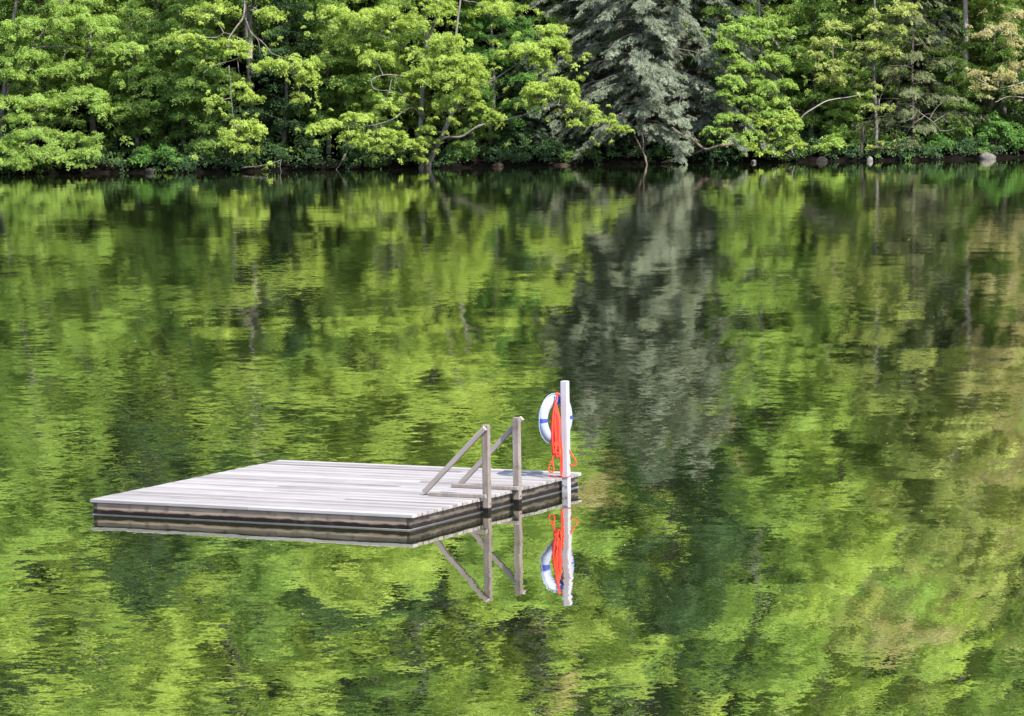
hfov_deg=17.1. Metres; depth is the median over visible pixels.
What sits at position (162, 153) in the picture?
leafy shrub
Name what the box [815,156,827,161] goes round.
boulder
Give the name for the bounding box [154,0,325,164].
overhanging tree
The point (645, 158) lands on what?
dead stick
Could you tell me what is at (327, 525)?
raft side
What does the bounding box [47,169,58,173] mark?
boulder
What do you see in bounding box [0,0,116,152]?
broadleaf tree
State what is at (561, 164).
boulder
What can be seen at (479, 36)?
broadleaf tree
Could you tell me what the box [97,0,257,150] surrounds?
broadleaf tree
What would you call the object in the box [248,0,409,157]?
broadleaf tree
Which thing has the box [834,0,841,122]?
canopy tree
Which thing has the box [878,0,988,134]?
hemlock
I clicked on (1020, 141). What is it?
leafy shrub
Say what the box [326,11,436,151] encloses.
broadleaf tree
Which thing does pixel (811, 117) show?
broadleaf tree
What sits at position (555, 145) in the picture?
leafy shrub
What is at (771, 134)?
leaning tree
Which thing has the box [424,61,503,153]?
broadleaf tree
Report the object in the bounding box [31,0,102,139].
canopy tree
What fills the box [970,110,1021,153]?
leafy shrub
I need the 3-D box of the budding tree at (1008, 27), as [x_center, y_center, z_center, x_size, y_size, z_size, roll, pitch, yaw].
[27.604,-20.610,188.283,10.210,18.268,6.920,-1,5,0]
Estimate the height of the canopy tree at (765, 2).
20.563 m
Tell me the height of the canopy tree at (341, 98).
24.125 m
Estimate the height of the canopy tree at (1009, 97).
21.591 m
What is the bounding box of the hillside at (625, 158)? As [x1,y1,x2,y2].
[0,0,1023,174]
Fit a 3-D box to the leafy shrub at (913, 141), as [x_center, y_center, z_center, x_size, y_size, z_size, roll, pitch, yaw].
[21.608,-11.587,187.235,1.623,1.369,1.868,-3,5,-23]
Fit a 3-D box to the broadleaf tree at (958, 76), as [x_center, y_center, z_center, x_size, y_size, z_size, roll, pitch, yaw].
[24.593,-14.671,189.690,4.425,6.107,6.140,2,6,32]
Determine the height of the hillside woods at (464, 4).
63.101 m
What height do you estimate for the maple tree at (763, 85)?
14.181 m
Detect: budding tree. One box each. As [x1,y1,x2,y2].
[796,0,921,154]
[964,4,1023,102]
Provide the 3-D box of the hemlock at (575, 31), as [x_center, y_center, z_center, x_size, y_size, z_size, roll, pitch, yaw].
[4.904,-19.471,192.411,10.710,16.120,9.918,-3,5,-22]
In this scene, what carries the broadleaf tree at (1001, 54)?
on the hillside at (625, 158)
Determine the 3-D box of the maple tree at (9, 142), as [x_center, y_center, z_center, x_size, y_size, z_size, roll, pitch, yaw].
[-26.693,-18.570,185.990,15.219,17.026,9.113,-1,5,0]
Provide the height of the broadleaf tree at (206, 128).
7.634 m
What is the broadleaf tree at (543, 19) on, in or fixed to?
on the hillside at (625, 158)
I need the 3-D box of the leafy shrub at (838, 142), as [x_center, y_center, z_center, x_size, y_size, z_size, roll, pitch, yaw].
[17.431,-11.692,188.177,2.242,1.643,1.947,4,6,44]
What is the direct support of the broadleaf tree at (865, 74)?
on the hillside at (625, 158)
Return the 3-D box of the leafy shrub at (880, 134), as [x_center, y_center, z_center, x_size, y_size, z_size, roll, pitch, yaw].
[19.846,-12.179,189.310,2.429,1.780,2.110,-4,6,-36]
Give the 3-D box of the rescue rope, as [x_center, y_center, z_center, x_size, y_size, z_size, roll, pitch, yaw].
[0.567,0.873,38.836,0.335,0.978,0.195,-1,5,0]
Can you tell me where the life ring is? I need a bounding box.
[538,393,572,443]
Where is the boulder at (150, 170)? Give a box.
[145,168,155,172]
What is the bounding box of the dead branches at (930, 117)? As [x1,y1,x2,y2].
[899,100,958,131]
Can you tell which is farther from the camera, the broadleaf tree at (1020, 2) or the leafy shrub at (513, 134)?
the broadleaf tree at (1020, 2)
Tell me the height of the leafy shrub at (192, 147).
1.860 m
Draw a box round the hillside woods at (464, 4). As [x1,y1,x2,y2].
[0,0,1023,92]
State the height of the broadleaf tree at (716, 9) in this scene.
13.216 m
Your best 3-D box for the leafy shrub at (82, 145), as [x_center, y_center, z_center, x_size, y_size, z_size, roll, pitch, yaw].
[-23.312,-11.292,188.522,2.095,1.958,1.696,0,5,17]
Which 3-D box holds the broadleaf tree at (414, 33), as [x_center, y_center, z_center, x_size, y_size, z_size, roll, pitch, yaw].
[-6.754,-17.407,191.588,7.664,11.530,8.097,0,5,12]
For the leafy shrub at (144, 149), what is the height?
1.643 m
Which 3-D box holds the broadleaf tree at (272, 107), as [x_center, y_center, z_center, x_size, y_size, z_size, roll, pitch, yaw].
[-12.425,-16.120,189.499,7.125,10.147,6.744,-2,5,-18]
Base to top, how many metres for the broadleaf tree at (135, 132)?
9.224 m
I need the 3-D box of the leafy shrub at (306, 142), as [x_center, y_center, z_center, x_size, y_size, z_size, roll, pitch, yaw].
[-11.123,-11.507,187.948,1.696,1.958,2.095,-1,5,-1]
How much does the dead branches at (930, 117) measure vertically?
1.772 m
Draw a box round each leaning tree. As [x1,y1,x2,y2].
[301,0,634,167]
[718,94,863,157]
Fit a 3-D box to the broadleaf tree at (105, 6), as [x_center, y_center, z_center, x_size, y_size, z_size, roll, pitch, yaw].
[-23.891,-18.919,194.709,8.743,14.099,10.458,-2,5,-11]
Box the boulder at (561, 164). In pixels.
[553,163,569,165]
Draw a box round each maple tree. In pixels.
[0,0,163,173]
[651,0,814,147]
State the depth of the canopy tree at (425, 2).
193.86 m
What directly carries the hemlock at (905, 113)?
on the hillside at (625, 158)
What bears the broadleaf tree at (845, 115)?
on the hillside at (625, 158)
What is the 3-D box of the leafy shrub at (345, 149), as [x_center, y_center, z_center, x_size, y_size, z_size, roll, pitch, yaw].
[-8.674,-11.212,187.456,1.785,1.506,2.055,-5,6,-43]
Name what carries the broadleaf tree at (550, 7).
on the hillside at (625, 158)
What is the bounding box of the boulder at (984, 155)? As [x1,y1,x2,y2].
[979,152,995,158]
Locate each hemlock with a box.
[496,0,686,145]
[498,35,562,146]
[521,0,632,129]
[535,0,749,164]
[555,72,596,153]
[611,0,793,156]
[844,0,993,148]
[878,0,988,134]
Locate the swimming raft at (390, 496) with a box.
[90,381,580,529]
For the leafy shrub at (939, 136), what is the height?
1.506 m
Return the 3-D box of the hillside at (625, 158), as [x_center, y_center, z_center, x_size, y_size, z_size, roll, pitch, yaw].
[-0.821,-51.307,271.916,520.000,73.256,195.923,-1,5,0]
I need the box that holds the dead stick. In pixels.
[627,119,647,164]
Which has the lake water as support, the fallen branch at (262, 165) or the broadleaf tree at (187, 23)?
the fallen branch at (262, 165)
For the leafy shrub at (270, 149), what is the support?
on the hillside at (625, 158)
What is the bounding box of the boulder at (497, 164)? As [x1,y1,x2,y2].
[492,162,503,166]
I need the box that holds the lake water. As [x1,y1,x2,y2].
[0,157,1023,715]
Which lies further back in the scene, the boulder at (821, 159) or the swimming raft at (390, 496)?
the boulder at (821, 159)
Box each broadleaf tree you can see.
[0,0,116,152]
[28,0,164,143]
[46,0,236,138]
[90,0,188,148]
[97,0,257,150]
[143,27,245,163]
[228,0,346,149]
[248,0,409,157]
[254,0,414,129]
[325,0,454,137]
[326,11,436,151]
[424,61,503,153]
[428,0,574,143]
[454,0,614,129]
[658,0,810,142]
[743,0,884,124]
[759,0,873,143]
[790,58,881,147]
[824,0,981,133]
[852,0,1005,92]
[911,40,1002,139]
[922,0,1023,136]
[942,0,1023,113]
[981,6,1023,124]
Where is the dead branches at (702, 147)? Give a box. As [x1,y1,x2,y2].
[661,122,731,162]
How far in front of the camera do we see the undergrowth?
187.92 m
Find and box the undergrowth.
[0,66,1023,174]
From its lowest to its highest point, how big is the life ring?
0.591 m
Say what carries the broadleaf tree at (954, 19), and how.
on the hillside at (625, 158)
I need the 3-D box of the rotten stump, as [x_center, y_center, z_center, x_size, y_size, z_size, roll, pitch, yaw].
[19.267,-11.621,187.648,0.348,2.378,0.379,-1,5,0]
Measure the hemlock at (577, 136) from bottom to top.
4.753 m
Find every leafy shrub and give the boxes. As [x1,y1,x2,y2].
[70,139,106,167]
[124,144,165,167]
[150,143,185,169]
[183,135,215,163]
[251,141,292,166]
[295,134,324,159]
[336,141,369,163]
[445,139,476,161]
[493,124,533,152]
[532,135,566,160]
[588,124,627,152]
[658,133,692,153]
[700,134,734,158]
[773,130,803,149]
[811,131,846,156]
[830,123,865,151]
[848,124,890,148]
[891,135,920,152]
[923,132,955,154]
[937,119,975,149]
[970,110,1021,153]
[999,125,1023,153]
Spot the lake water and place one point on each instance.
(796, 429)
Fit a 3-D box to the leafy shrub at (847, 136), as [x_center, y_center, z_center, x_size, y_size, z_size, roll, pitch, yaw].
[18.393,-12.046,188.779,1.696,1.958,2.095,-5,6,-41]
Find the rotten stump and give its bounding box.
[859,125,865,157]
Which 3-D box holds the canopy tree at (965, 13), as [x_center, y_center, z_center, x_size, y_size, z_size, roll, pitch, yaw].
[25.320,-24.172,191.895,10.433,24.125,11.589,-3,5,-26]
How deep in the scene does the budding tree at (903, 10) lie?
186.51 m
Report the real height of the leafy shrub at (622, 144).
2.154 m
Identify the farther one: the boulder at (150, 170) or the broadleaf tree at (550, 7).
the broadleaf tree at (550, 7)
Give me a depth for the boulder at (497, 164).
187.15 m
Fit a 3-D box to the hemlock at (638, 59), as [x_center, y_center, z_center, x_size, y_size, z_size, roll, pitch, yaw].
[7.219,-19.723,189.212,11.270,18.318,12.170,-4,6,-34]
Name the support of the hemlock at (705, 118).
on the hillside at (625, 158)
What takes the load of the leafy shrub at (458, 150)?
on the hillside at (625, 158)
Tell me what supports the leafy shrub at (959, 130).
on the hillside at (625, 158)
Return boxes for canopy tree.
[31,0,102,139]
[207,0,274,140]
[338,0,344,121]
[378,0,449,124]
[501,26,510,108]
[757,0,802,129]
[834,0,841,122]
[960,0,968,139]
[1007,1,1013,124]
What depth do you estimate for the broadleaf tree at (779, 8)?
193.92 m
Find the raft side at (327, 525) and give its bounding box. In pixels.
[92,486,577,530]
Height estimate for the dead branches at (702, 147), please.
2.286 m
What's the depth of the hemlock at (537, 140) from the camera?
190.46 m
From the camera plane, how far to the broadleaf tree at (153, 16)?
193.21 m
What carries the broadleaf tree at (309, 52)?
on the hillside at (625, 158)
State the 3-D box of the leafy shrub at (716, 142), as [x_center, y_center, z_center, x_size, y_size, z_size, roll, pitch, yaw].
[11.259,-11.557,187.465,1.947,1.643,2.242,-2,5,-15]
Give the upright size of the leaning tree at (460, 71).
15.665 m
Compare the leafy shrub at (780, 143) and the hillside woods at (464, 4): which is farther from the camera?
the hillside woods at (464, 4)
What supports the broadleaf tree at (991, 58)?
on the hillside at (625, 158)
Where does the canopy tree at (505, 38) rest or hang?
on the hillside at (625, 158)
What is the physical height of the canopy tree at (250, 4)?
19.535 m
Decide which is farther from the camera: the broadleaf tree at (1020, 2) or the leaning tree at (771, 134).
the broadleaf tree at (1020, 2)
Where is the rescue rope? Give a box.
[548,392,576,477]
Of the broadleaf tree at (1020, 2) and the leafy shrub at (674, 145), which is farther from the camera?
the broadleaf tree at (1020, 2)
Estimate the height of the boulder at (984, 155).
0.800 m
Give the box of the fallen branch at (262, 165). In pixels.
[241,159,281,169]

